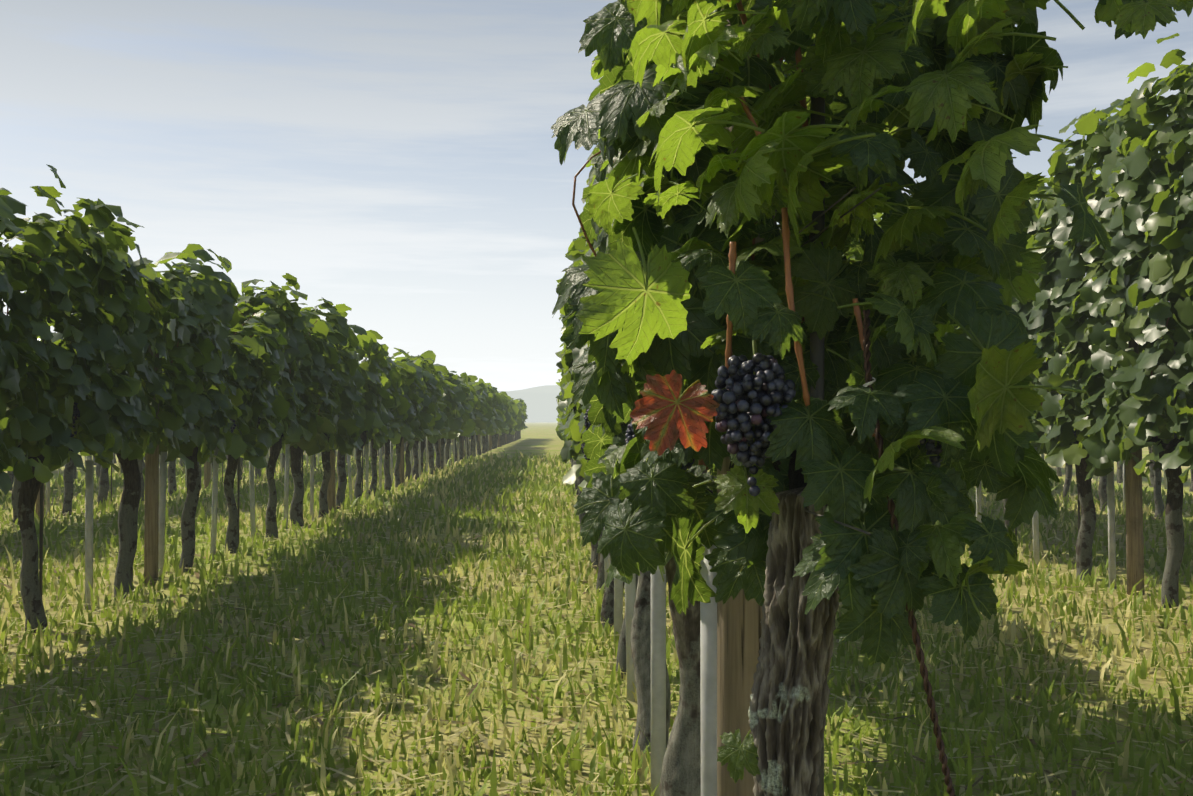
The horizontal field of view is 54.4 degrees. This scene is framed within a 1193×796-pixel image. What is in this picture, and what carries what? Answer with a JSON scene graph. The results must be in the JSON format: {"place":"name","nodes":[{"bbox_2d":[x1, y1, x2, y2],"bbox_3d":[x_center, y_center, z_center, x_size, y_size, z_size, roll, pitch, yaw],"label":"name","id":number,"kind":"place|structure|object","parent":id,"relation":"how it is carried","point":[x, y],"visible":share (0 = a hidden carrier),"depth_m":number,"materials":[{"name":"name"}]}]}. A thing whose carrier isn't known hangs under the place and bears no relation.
{"place":"outdoors","nodes":[
{"label":"outdoors","id":0,"kind":"place"},
{"bbox_2d":[498,385,560,421],"bbox_3d":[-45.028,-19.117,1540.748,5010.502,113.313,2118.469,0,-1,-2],"label":"distant hills","id":1,"kind":"structure","parent":0,"point":[541,403],"depth_m":1798.14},
{"bbox_2d":[0,422,1192,795],"bbox_3d":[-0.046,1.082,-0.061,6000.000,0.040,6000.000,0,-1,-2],"label":"ground","id":2,"kind":"structure","parent":0,"point":[540,438],"depth_m":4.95,"materials":[{"name":"green plant"}]},
{"bbox_2d":[35,5,1144,795],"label":"wooden posts","id":3,"kind":"object","parent":2,"relation":"on","point":[739,627],"visible":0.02,"depth_m":1.85,"materials":[{"name":"brown wood"}]},
{"bbox_2d":[0,187,1192,534],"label":"trellis wires","id":4,"kind":"object","parent":3,"relation":"attached to","point":[770,255],"visible":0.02,"depth_m":1.20,"materials":[{"name":"grey metal"}]},
{"bbox_2d":[7,430,1192,795],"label":"vine trunks","id":5,"kind":"object","parent":2,"relation":"on","point":[789,706],"visible":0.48,"depth_m":3.71,"materials":[{"name":"brown wood"}]},
{"bbox_2d":[18,431,1183,495],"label":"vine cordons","id":6,"kind":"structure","parent":5,"relation":"attached to","point":[796,478],"depth_m":1.48,"materials":[{"name":"brown wood"}]},
{"bbox_2d":[7,0,1169,469],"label":"vine shoots","id":7,"kind":"object","parent":6,"relation":"attached to","point":[785,232],"visible":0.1,"depth_m":1.28,"materials":[{"name":"brown plant"}]},
{"bbox_2d":[74,339,1070,465],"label":"grape stems","id":8,"kind":"object","parent":7,"relation":"attached to","point":[754,345],"visible":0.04,"depth_m":1.27,"materials":[{"name":"green plant"}]},
{"bbox_2d":[63,353,1075,495],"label":"grape clusters","id":9,"kind":"object","parent":8,"relation":"hanging from","point":[747,399],"visible":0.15,"depth_m":1.25,"materials":[{"name":"food"}]},
{"bbox_2d":[0,33,1192,495],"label":"vine leaves","id":10,"kind":"object","parent":7,"relation":"attached to","point":[1094,307],"visible":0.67,"depth_m":6.74,"materials":[{"name":"green plant"}]},
{"bbox_2d":[551,0,1192,782],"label":"vine leaves","id":11,"kind":"object","parent":7,"relation":"attached to","point":[947,96],"visible":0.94,"depth_m":1.30,"materials":[{"name":"green plant"}]},
{"bbox_2d":[45,432,1166,795],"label":"trellis posts","id":12,"kind":"object","parent":2,"relation":"on","point":[707,684],"visible":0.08,"depth_m":4.48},
{"bbox_2d":[39,44,1178,795],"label":"vine stakes","id":13,"kind":"object","parent":2,"relation":"in","point":[817,344],"visible":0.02,"depth_m":1.43,"materials":[{"name":"wood"}]},
{"bbox_2d":[126,330,1155,450],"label":"vine leaves","id":14,"kind":"object","parent":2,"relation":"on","point":[411,399],"visible":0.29,"depth_m":20.29,"materials":[{"name":"green plant"}]},
{"bbox_2d":[574,0,863,587],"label":"vine leaves","id":15,"kind":"object","parent":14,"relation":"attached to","point":[607,450],"visible":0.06,"depth_m":2.70,"materials":[{"name":"green plant"}]},
{"bbox_2d":[863,309,955,795],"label":"cane","id":16,"kind":"object","parent":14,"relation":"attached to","point":[937,732],"visible":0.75,"depth_m":1.20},
{"bbox_2d":[851,377,875,435],"bbox_3d":[0.281,0.009,1.224,0.030,0.062,0.014,0,-1,-2],"label":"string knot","id":17,"kind":"object","parent":16,"relation":"attached to","point":[869,383],"visible":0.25,"depth_m":1.22,"materials":[{"name":"grey fabric"}]},
{"bbox_2d":[0,0,1192,390],"label":"sky","id":18,"kind":"structure","parent":0,"point":[398,160],"materials":[{"name":"blue"}]}
]}

